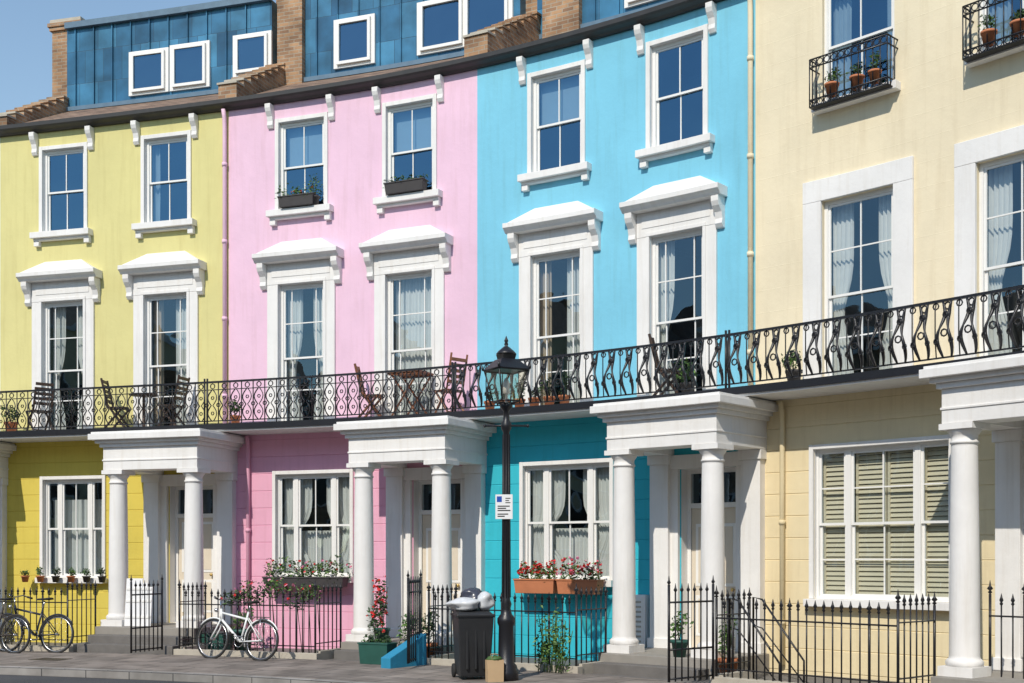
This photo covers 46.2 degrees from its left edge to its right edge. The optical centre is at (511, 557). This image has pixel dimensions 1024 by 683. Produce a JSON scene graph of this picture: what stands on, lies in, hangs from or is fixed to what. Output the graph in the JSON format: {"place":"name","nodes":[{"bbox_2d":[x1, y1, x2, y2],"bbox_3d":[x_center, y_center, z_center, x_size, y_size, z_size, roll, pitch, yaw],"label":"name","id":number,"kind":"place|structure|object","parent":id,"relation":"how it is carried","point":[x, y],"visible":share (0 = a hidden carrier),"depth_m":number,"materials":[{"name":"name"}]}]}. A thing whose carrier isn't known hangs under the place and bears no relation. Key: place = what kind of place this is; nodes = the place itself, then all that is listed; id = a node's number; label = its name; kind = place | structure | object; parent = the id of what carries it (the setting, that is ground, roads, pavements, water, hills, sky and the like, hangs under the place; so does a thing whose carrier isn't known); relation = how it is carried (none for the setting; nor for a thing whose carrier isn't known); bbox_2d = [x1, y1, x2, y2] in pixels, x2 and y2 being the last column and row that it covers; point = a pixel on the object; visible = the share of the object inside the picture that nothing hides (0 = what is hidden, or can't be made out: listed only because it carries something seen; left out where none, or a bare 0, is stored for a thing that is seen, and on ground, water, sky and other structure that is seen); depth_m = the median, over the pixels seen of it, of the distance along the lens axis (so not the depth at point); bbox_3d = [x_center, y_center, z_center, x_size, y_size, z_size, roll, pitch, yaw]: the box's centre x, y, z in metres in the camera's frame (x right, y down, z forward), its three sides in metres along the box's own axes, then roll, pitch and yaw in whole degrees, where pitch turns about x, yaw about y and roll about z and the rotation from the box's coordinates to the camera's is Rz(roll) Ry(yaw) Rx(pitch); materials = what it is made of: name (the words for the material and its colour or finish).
{"place":"outdoors","nodes":[
{"label":"outdoors","id":0,"kind":"place"},
{"bbox_2d":[2,628,9,641],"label":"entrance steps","id":1,"kind":"structure","parent":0,"point":[7,640],"depth_m":24.70,"materials":[{"name":"stone"}]},
{"bbox_2d":[0,442,16,627],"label":"porch","id":2,"kind":"object","parent":1,"relation":"on","point":[7,450],"visible":0.81,"depth_m":24.70,"materials":[{"name":"white paint"}]},
{"bbox_2d":[0,675,196,682],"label":"road","id":3,"kind":"structure","parent":0,"point":[23,679],"depth_m":17.83,"materials":[{"name":"asphalt"}]},
{"bbox_2d":[0,666,367,682],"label":"kerb","id":4,"kind":"structure","parent":3,"relation":"on","point":[125,674],"depth_m":17.84,"materials":[{"name":"concrete"}]},
{"bbox_2d":[0,0,275,112],"label":"sky","id":5,"kind":"structure","parent":0,"point":[25,36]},
{"bbox_2d":[0,651,692,682],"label":"pavement","id":6,"kind":"structure","parent":0,"point":[353,671],"depth_m":18.46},
{"bbox_2d":[0,598,30,653],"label":"bicycle","id":7,"kind":"object","parent":6,"relation":"on","point":[13,616],"visible":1,"depth_m":21.45,"materials":[{"name":"metal"}]},
{"bbox_2d":[0,593,73,652],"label":"bicycle","id":8,"kind":"object","parent":6,"relation":"on","point":[47,620],"visible":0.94,"depth_m":21.63,"materials":[{"name":"metal"}]},
{"bbox_2d":[130,576,162,652],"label":"iron gate","id":9,"kind":"structure","parent":6,"relation":"on","point":[148,626],"depth_m":20.88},
{"bbox_2d":[196,596,278,660],"bbox_3d":[-4.608,1.175,20.115,1.662,1.086,0.578,0,0,43],"label":"bicycle","id":10,"kind":"object","parent":6,"relation":"on","point":[224,624],"visible":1,"depth_m":20.07,"materials":[{"name":"metal"}]},
{"bbox_2d":[357,634,397,664],"bbox_3d":[-2.161,1.461,19.281,0.580,0.479,0.324,0,0,27],"label":"planter box","id":11,"kind":"object","parent":6,"relation":"on","point":[373,651],"visible":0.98,"depth_m":19.18,"materials":[{"name":"green plastic"}]},
{"bbox_2d":[372,575,390,641],"bbox_3d":[-2.242,0.874,20.584,0.321,1.153,0.304,0,0,0],"label":"potted plant","id":12,"kind":"object","parent":11,"relation":"in","point":[380,601],"visible":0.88,"depth_m":20.54,"materials":[{"name":"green plant"}]},
{"bbox_2d":[381,633,425,668],"bbox_3d":[-1.694,1.477,18.828,0.200,0.546,0.850,0,0,37],"label":"cheek","id":13,"kind":"object","parent":6,"relation":"on","point":[396,657],"visible":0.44,"depth_m":18.74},
{"bbox_2d":[406,570,421,663],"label":"iron gate","id":14,"kind":"structure","parent":6,"relation":"on","point":[418,581],"depth_m":18.76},
{"bbox_2d":[450,608,494,676],"bbox_3d":[-0.563,1.193,16.964,0.540,1.014,0.688,0,0,-12],"label":"wheelie bin","id":15,"kind":"object","parent":6,"relation":"on","point":[472,634],"visible":0.81,"depth_m":16.68,"materials":[{"name":"plastic"}]},
{"bbox_2d":[446,588,494,610],"bbox_3d":[-0.597,0.585,16.909,0.677,0.330,0.475,0,0,-33],"label":"rubbish bag","id":16,"kind":"object","parent":15,"relation":"on","point":[470,599],"visible":0.99,"depth_m":16.80,"materials":[{"name":"plastic"}]},
{"bbox_2d":[485,654,503,681],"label":"paper bag","id":17,"kind":"object","parent":6,"relation":"on","point":[494,668],"visible":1,"depth_m":16.45,"materials":[{"name":"beige paper"}]},
{"bbox_2d":[482,336,530,680],"bbox_3d":[-0.080,-0.695,16.700,0.578,4.790,0.521,0,0,-28],"label":"street lamp","id":18,"kind":"object","parent":6,"relation":"on","point":[506,362],"visible":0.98,"depth_m":16.65,"materials":[{"name":"black metal"}]},
{"bbox_2d":[495,494,512,518],"bbox_3d":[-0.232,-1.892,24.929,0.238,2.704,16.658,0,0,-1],"label":"parking sign","id":19,"kind":"object","parent":18,"relation":"attached to","point":[503,506],"visible":0.88,"depth_m":16.62,"materials":[{"name":"white metal"}]},
{"bbox_2d":[532,603,572,673],"bbox_3d":[0.594,1.190,17.737,0.667,1.078,0.268,0,0,36],"label":"garden shrub","id":20,"kind":"object","parent":6,"relation":"on","point":[554,644],"visible":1,"depth_m":17.71,"materials":[{"name":"green plant"}]},
{"bbox_2d":[667,576,714,681],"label":"iron gate","id":21,"kind":"structure","parent":6,"relation":"on","point":[694,647],"depth_m":15.87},
{"bbox_2d":[346,459,458,644],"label":"porch columns","id":22,"kind":"structure","parent":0,"point":[441,550],"depth_m":20.82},
{"bbox_2d":[0,642,907,682],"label":"front yard paving","id":23,"kind":"structure","parent":0,"point":[759,675],"depth_m":17.67,"materials":[{"name":"stone"}]},
{"bbox_2d":[0,578,96,651],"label":"iron railing","id":24,"kind":"object","parent":23,"relation":"on","point":[55,647],"visible":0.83,"depth_m":22.02,"materials":[{"name":"metal"}]},
{"bbox_2d":[0,111,228,642],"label":"walls","id":25,"kind":"structure","parent":23,"relation":"on","point":[114,184],"depth_m":24.25,"materials":[{"name":"yellow paint"}]},
{"bbox_2d":[0,379,205,442],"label":"balcony","id":26,"kind":"structure","parent":25,"relation":"attached to","point":[38,435],"depth_m":23.39,"materials":[{"name":"white paint"}]},
{"bbox_2d":[1,405,22,430],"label":"potted plant","id":27,"kind":"object","parent":26,"relation":"on","point":[11,409],"visible":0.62,"depth_m":24.16,"materials":[{"name":"green plant"}]},
{"bbox_2d":[25,382,53,430],"bbox_3d":[-9.504,-2.994,24.159,0.446,1.014,0.538,0,0,-43],"label":"folding chair","id":28,"kind":"object","parent":26,"relation":"on","point":[40,393],"visible":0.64,"depth_m":24.03,"materials":[{"name":"brown wood"}]},
{"bbox_2d":[100,378,129,427],"bbox_3d":[-7.799,-3.006,23.677,0.544,1.038,0.451,0,0,0],"label":"folding chair","id":29,"kind":"object","parent":26,"relation":"on","point":[103,382],"visible":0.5,"depth_m":23.60,"materials":[{"name":"brown wood"}]},
{"bbox_2d":[157,375,189,425],"bbox_3d":[-6.583,-3.006,23.315,0.538,1.038,0.446,0,0,17],"label":"folding chair","id":30,"kind":"object","parent":26,"relation":"on","point":[181,393],"visible":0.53,"depth_m":23.21,"materials":[{"name":"brown wood"}]},
{"bbox_2d":[16,113,206,582],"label":"stucco trim","id":31,"kind":"structure","parent":25,"relation":"attached to","point":[143,275],"depth_m":24.08,"materials":[{"name":"white paint"}]},
{"bbox_2d":[50,142,212,573],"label":"interiors","id":32,"kind":"object","parent":25,"relation":"attached to","point":[168,343],"visible":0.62,"depth_m":24.86,"materials":[{"name":"paint"}]},
{"bbox_2d":[45,30,272,621],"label":"window frames","id":33,"kind":"structure","parent":25,"relation":"attached to","point":[180,67],"depth_m":24.66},
{"bbox_2d":[221,109,226,422],"bbox_3d":[-5.594,-5.625,23.331,0.107,6.210,0.134,0,0,0],"label":"downpipe","id":34,"kind":"object","parent":25,"relation":"attached to","point":[224,239],"visible":0.9,"depth_m":23.31,"materials":[{"name":"metal"}]},
{"bbox_2d":[77,623,235,654],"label":"entrance steps","id":35,"kind":"structure","parent":23,"relation":"on","point":[109,639],"depth_m":21.85,"materials":[{"name":"stone"}]},
{"bbox_2d":[124,578,152,625],"bbox_3d":[-7.012,0.832,22.531,0.505,0.895,0.142,0,0,7],"label":"folded garden table","id":36,"kind":"object","parent":35,"relation":"on","point":[127,611],"visible":0.71,"depth_m":22.52,"materials":[{"name":"paint"}]},
{"bbox_2d":[101,468,210,627],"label":"porch columns","id":37,"kind":"structure","parent":35,"relation":"on","point":[118,543],"depth_m":22.49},
{"bbox_2d":[88,428,245,623],"bbox_3d":[-6.552,-0.540,22.871,2.450,3.640,1.629,0,0,17],"label":"porch","id":38,"kind":"object","parent":35,"relation":"on","point":[150,457],"visible":0.89,"depth_m":23.22,"materials":[{"name":"white paint"}]},
{"bbox_2d":[200,631,234,649],"bbox_3d":[-5.426,1.545,22.106,0.520,0.370,0.400,0,0,18],"label":"recycling box","id":39,"kind":"object","parent":23,"relation":"on","point":[221,640],"visible":0.33,"depth_m":21.94,"materials":[{"name":"green plastic"}]},
{"bbox_2d":[232,608,253,650],"bbox_3d":[-5.042,1.327,22.487,0.451,0.806,0.496,0,0,0],"label":"potted plant","id":40,"kind":"object","parent":23,"relation":"on","point":[240,633],"visible":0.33,"depth_m":22.38,"materials":[{"name":"green plant"}]},
{"bbox_2d":[173,579,342,659],"bbox_3d":[-4.442,1.085,21.015,2.893,1.430,0.937,0,0,20],"label":"iron railing","id":41,"kind":"object","parent":23,"relation":"on","point":[323,654],"visible":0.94,"depth_m":20.68,"materials":[{"name":"metal"}]},
{"bbox_2d":[220,577,322,652],"bbox_3d":[-4.127,1.008,20.579,2.027,1.386,0.348,0,0,21],"label":"climbing shrub","id":42,"kind":"object","parent":23,"relation":"on","point":[267,589],"visible":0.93,"depth_m":20.57,"materials":[{"name":"green plant"}]},
{"bbox_2d":[229,69,476,648],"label":"walls","id":43,"kind":"structure","parent":23,"relation":"on","point":[354,158],"depth_m":22.59,"materials":[{"name":"pink paint"}]},
{"bbox_2d":[245,436,250,627],"bbox_3d":[-5.100,-0.380,23.171,0.108,3.960,0.134,0,0,0],"label":"downpipe","id":44,"kind":"object","parent":43,"relation":"attached to","point":[247,528],"visible":0.77,"depth_m":23.15,"materials":[{"name":"metal"}]},
{"bbox_2d":[205,362,453,435],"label":"balcony","id":45,"kind":"structure","parent":43,"relation":"attached to","point":[287,427],"depth_m":21.88,"materials":[{"name":"white paint"}]},
{"bbox_2d":[354,363,381,416],"bbox_3d":[-2.592,-3.006,21.903,0.556,1.038,0.465,0,0,0],"label":"folding chair","id":46,"kind":"object","parent":45,"relation":"on","point":[357,370],"visible":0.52,"depth_m":21.72,"materials":[{"name":"brown wood"}]},
{"bbox_2d":[388,370,433,414],"bbox_3d":[-1.822,-2.911,21.564,0.650,0.841,0.560,0,0,25],"label":"wooden table","id":47,"kind":"object","parent":45,"relation":"on","point":[411,382],"visible":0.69,"depth_m":21.46,"materials":[{"name":"brown wood"}]},
{"bbox_2d":[434,352,467,412],"bbox_3d":[-1.087,-3.036,21.198,0.446,1.098,0.539,0,0,-43],"label":"folding chair","id":48,"kind":"object","parent":45,"relation":"on","point":[458,360],"visible":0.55,"depth_m":21.06,"materials":[{"name":"brown wood"}]},
{"bbox_2d":[252,74,452,582],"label":"stucco trim","id":49,"kind":"structure","parent":43,"relation":"attached to","point":[411,249],"depth_m":22.45,"materials":[{"name":"white paint"}]},
{"bbox_2d":[274,182,318,208],"bbox_3d":[-4.071,-6.906,22.754,0.895,0.491,0.340,0,0,17],"label":"window box","id":50,"kind":"object","parent":49,"relation":"attached to","point":[300,198],"visible":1,"depth_m":22.67,"materials":[{"name":"grey metal"}]},
{"bbox_2d":[262,555,353,586],"bbox_3d":[-3.847,0.259,22.508,1.855,0.636,0.371,0,0,21],"label":"window box","id":51,"kind":"object","parent":49,"relation":"attached to","point":[321,580],"visible":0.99,"depth_m":22.42,"materials":[{"name":"green plant"}]},
{"bbox_2d":[308,173,322,204],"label":"potted plant","id":52,"kind":"object","parent":49,"relation":"on","point":[316,199],"visible":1,"depth_m":22.62,"materials":[{"name":"green plant"}]},
{"bbox_2d":[383,173,428,195],"bbox_3d":[-1.947,-6.835,21.904,0.948,0.351,0.299,0,0,24],"label":"window box","id":53,"kind":"object","parent":49,"relation":"attached to","point":[407,185],"visible":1,"depth_m":21.81,"materials":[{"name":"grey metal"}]},
{"bbox_2d":[283,107,459,572],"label":"interiors","id":54,"kind":"object","parent":43,"relation":"attached to","point":[412,325],"visible":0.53,"depth_m":23.09,"materials":[{"name":"paint"}]},
{"bbox_2d":[223,0,525,110],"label":"roof","id":55,"kind":"structure","parent":43,"relation":"on","point":[399,61],"depth_m":24.33,"materials":[{"name":"metal"}]},
{"bbox_2d":[277,0,304,84],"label":"chimney stack","id":56,"kind":"object","parent":55,"relation":"on","point":[291,34],"visible":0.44,"depth_m":25.06,"materials":[{"name":"brick"}]},
{"bbox_2d":[462,0,541,56],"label":"chimney stack","id":57,"kind":"object","parent":55,"relation":"on","point":[518,30],"visible":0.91,"depth_m":21.96,"materials":[{"name":"brick"}]},
{"bbox_2d":[278,0,513,632],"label":"window frames","id":58,"kind":"structure","parent":43,"relation":"attached to","point":[444,25],"depth_m":23.05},
{"bbox_2d":[365,604,384,641],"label":"potted plant","id":59,"kind":"object","parent":23,"relation":"on","point":[374,620],"visible":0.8,"depth_m":20.04,"materials":[{"name":"green plant"}]},
{"bbox_2d":[334,637,453,659],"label":"entrance steps","id":60,"kind":"structure","parent":23,"relation":"on","point":[349,650],"depth_m":20.43,"materials":[{"name":"stone"}]},
{"bbox_2d":[333,415,496,636],"bbox_3d":[-1.716,-0.455,21.042,2.448,3.810,1.651,0,0,26],"label":"porch","id":61,"kind":"object","parent":60,"relation":"on","point":[393,447],"visible":0.79,"depth_m":21.23,"materials":[{"name":"white paint"}]},
{"bbox_2d":[396,612,422,645],"bbox_3d":[-1.678,1.250,19.613,0.457,0.901,0.396,0,0,0],"label":"potted plant","id":62,"kind":"object","parent":23,"relation":"on","point":[400,635],"visible":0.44,"depth_m":19.57,"materials":[{"name":"green plant"}]},
{"bbox_2d":[422,607,439,657],"bbox_3d":[-1.385,1.239,19.781,0.402,0.922,0.435,0,0,0],"label":"potted plant","id":63,"kind":"object","parent":23,"relation":"on","point":[424,627],"visible":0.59,"depth_m":19.72,"materials":[{"name":"green plant"}]},
{"bbox_2d":[426,582,607,673],"bbox_3d":[0.021,1.085,18.806,2.926,1.430,0.938,0,0,33],"label":"iron railing","id":64,"kind":"object","parent":23,"relation":"on","point":[447,659],"visible":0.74,"depth_m":18.29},
{"bbox_2d":[477,0,755,660],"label":"walls","id":65,"kind":"structure","parent":23,"relation":"on","point":[615,106],"depth_m":20.10,"materials":[{"name":"blue paint"}]},
{"bbox_2d":[452,330,727,423],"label":"balcony","id":66,"kind":"structure","parent":65,"relation":"attached to","point":[549,412],"depth_m":19.40,"materials":[{"name":"white paint"}]},
{"bbox_2d":[540,377,555,404],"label":"potted plant","id":67,"kind":"object","parent":66,"relation":"on","point":[549,396],"visible":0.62,"depth_m":20.06,"materials":[{"name":"green plant"}]},
{"bbox_2d":[648,334,680,394],"bbox_3d":[2.440,-3.006,18.960,0.538,1.038,0.446,0,0,15],"label":"folding chair","id":68,"kind":"object","parent":66,"relation":"on","point":[652,341],"visible":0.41,"depth_m":18.82,"materials":[{"name":"brown wood"}]},
{"bbox_2d":[675,358,698,392],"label":"potted plant","id":69,"kind":"object","parent":66,"relation":"on","point":[681,384],"visible":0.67,"depth_m":18.61,"materials":[{"name":"green plant"}]},
{"bbox_2d":[471,0,723,68],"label":"roof","id":70,"kind":"structure","parent":65,"relation":"on","point":[603,18],"depth_m":20.52,"materials":[{"name":"metal"}]},
{"bbox_2d":[542,0,581,38],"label":"chimney stack","id":71,"kind":"object","parent":70,"relation":"on","point":[560,16],"depth_m":22.68,"materials":[{"name":"brick"}]},
{"bbox_2d":[502,1,726,586],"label":"stucco trim","id":72,"kind":"structure","parent":65,"relation":"attached to","point":[679,205],"depth_m":19.71,"materials":[{"name":"white paint"}]},
{"bbox_2d":[513,559,557,593],"bbox_3d":[0.426,0.309,20.436,0.804,0.582,0.368,0,0,31],"label":"window box","id":73,"kind":"object","parent":72,"relation":"attached to","point":[541,585],"visible":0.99,"depth_m":20.35,"materials":[{"name":"ceramic"}]},
{"bbox_2d":[555,556,604,594],"bbox_3d":[1.114,0.292,19.965,0.906,0.647,0.390,0,0,33],"label":"window box","id":74,"kind":"object","parent":72,"relation":"attached to","point":[566,586],"visible":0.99,"depth_m":19.90,"materials":[{"name":"ceramic"}]},
{"bbox_2d":[526,0,735,648],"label":"window frames","id":75,"kind":"structure","parent":65,"relation":"attached to","point":[694,542],"depth_m":20.14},
{"bbox_2d":[531,41,735,575],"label":"interiors","id":76,"kind":"object","parent":75,"relation":"attached to","point":[680,265],"visible":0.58,"depth_m":20.88,"materials":[{"name":"paint"}]},
{"bbox_2d":[636,594,648,646],"bbox_3d":[2.061,1.025,19.621,0.320,0.850,0.165,0,0,36],"label":"meter cabinet","id":77,"kind":"object","parent":65,"relation":"attached to","point":[642,618],"visible":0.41,"depth_m":19.52,"materials":[{"name":"paint"}]},
{"bbox_2d":[747,0,753,384],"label":"downpipe","id":78,"kind":"object","parent":65,"relation":"attached to","point":[750,156],"visible":0.84,"depth_m":18.36,"materials":[{"name":"metal"}]},
{"bbox_2d":[593,647,768,680],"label":"entrance steps","id":79,"kind":"structure","parent":23,"relation":"on","point":[651,662],"depth_m":17.70,"materials":[{"name":"stone"}]},
{"bbox_2d":[603,443,734,658],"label":"porch columns","id":80,"kind":"structure","parent":79,"relation":"on","point":[624,640],"depth_m":18.27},
{"bbox_2d":[670,611,693,656],"bbox_3d":[2.454,1.106,17.584,0.332,0.688,0.338,0,0,35],"label":"potted plant","id":81,"kind":"object","parent":79,"relation":"on","point":[678,644],"visible":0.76,"depth_m":17.54,"materials":[{"name":"green plant"}]},
{"bbox_2d":[590,392,778,653],"bbox_3d":[2.585,-0.455,18.305,2.448,3.810,1.653,0,0,39],"label":"porch","id":82,"kind":"object","parent":79,"relation":"on","point":[657,431],"visible":0.88,"depth_m":18.26,"materials":[{"name":"white paint"}]},
{"bbox_2d":[718,611,737,672],"bbox_3d":[3.102,1.248,17.111,0.357,0.964,0.321,0,0,0],"label":"potted plant","id":83,"kind":"object","parent":23,"relation":"on","point":[735,660],"visible":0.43,"depth_m":17.08,"materials":[{"name":"green plant"}]},
{"bbox_2d":[729,597,804,682],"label":"stair handrail","id":84,"kind":"object","parent":23,"relation":"on","point":[766,643],"visible":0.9,"depth_m":16.44,"materials":[{"name":"black metal"}]},
{"bbox_2d":[709,585,937,682],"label":"iron railing","id":85,"kind":"object","parent":23,"relation":"on","point":[738,675],"visible":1,"depth_m":15.32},
{"bbox_2d":[756,0,1023,682],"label":"walls","id":86,"kind":"structure","parent":23,"relation":"on","point":[936,107],"depth_m":17.22,"materials":[{"name":"beige paint"}]},
{"bbox_2d":[778,401,785,664],"bbox_3d":[4.044,-0.380,18.013,0.140,3.960,0.099,0,0,-36],"label":"downpipe","id":87,"kind":"object","parent":86,"relation":"attached to","point":[782,522],"visible":0.86,"depth_m":17.99,"materials":[{"name":"metal"}]},
{"bbox_2d":[809,33,897,110],"bbox_3d":[4.859,-6.906,17.132,0.292,0.712,1.263,0,0,-45],"label":"balcony railing","id":88,"kind":"object","parent":86,"relation":"attached to","point":[867,91],"depth_m":17.00,"materials":[{"name":"black metal"}]},
{"bbox_2d":[824,67,840,97],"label":"potted plant","id":89,"kind":"object","parent":88,"relation":"on","point":[832,83],"visible":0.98,"depth_m":17.26,"materials":[{"name":"green plant"}]},
{"bbox_2d":[845,61,864,90],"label":"potted plant","id":90,"kind":"object","parent":88,"relation":"on","point":[854,76],"visible":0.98,"depth_m":16.96,"materials":[{"name":"green plant"}]},
{"bbox_2d":[868,51,885,84],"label":"potted plant","id":91,"kind":"object","parent":88,"relation":"on","point":[875,70],"visible":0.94,"depth_m":16.78,"materials":[{"name":"green plant"}]},
{"bbox_2d":[726,285,1023,400],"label":"balcony","id":92,"kind":"structure","parent":86,"relation":"attached to","point":[892,378],"depth_m":16.32,"materials":[{"name":"white paint"}]},
{"bbox_2d":[781,349,802,380],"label":"potted plant","id":93,"kind":"object","parent":92,"relation":"on","point":[795,371],"visible":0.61,"depth_m":17.36,"materials":[{"name":"green plant"}]},
{"bbox_2d":[803,37,1023,610],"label":"stucco trim","id":94,"kind":"structure","parent":86,"relation":"attached to","point":[898,174],"depth_m":16.68,"materials":[{"name":"white paint"}]},
{"bbox_2d":[817,0,1023,601],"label":"window frames","id":95,"kind":"structure","parent":86,"relation":"attached to","point":[919,522],"depth_m":17.12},
{"bbox_2d":[823,0,1023,596],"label":"interiors","id":96,"kind":"object","parent":95,"relation":"attached to","point":[1004,197],"visible":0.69,"depth_m":17.30,"materials":[{"name":"paint"}]},
{"bbox_2d":[962,0,1023,62],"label":"balcony railing","id":97,"kind":"object","parent":86,"relation":"attached to","point":[1011,43],"depth_m":15.56,"materials":[{"name":"black metal"}]},
{"bbox_2d":[977,14,997,46],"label":"potted plant","id":98,"kind":"object","parent":97,"relation":"on","point":[990,31],"visible":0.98,"depth_m":15.54,"materials":[{"name":"green plant"}]},
{"bbox_2d":[1009,8,1023,37],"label":"potted plant","id":99,"kind":"object","parent":97,"relation":"on","point":[1016,24],"visible":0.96,"depth_m":15.24,"materials":[{"name":"green plant"}]},
{"bbox_2d":[930,670,1023,682],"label":"entrance steps","id":100,"kind":"structure","parent":23,"relation":"on","point":[996,677],"depth_m":14.49,"materials":[{"name":"stone"}]},
{"bbox_2d":[937,421,991,678],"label":"porch columns","id":101,"kind":"structure","parent":100,"relation":"on","point":[964,660],"depth_m":14.62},
{"bbox_2d":[919,353,1023,671],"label":"porch","id":102,"kind":"object","parent":100,"relation":"on","point":[989,390],"visible":0.94,"depth_m":15.32,"materials":[{"name":"white paint"}]},
{"bbox_2d":[987,581,1023,678],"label":"iron railing","id":103,"kind":"object","parent":100,"relation":"on","point":[990,588],"visible":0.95,"depth_m":14.62,"materials":[{"name":"metal"}]},
{"label":"ground","id":104,"kind":"structure","parent":0,"visible":0},
{"bbox_2d":[0,0,276,136],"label":"roof","id":105,"kind":"structure","parent":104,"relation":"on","point":[99,50],"depth_m":25.96,"materials":[{"name":"metal"}]},
{"bbox_2d":[0,16,84,124],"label":"chimney stack","id":106,"kind":"object","parent":105,"relation":"on","point":[56,103],"visible":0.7,"depth_m":26.97,"materials":[{"name":"brick"}]},
{"bbox_2d":[217,0,284,98],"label":"chimney stack","id":107,"kind":"object","parent":105,"relation":"on","point":[265,78],"visible":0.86,"depth_m":24.04,"materials":[{"name":"brick"}]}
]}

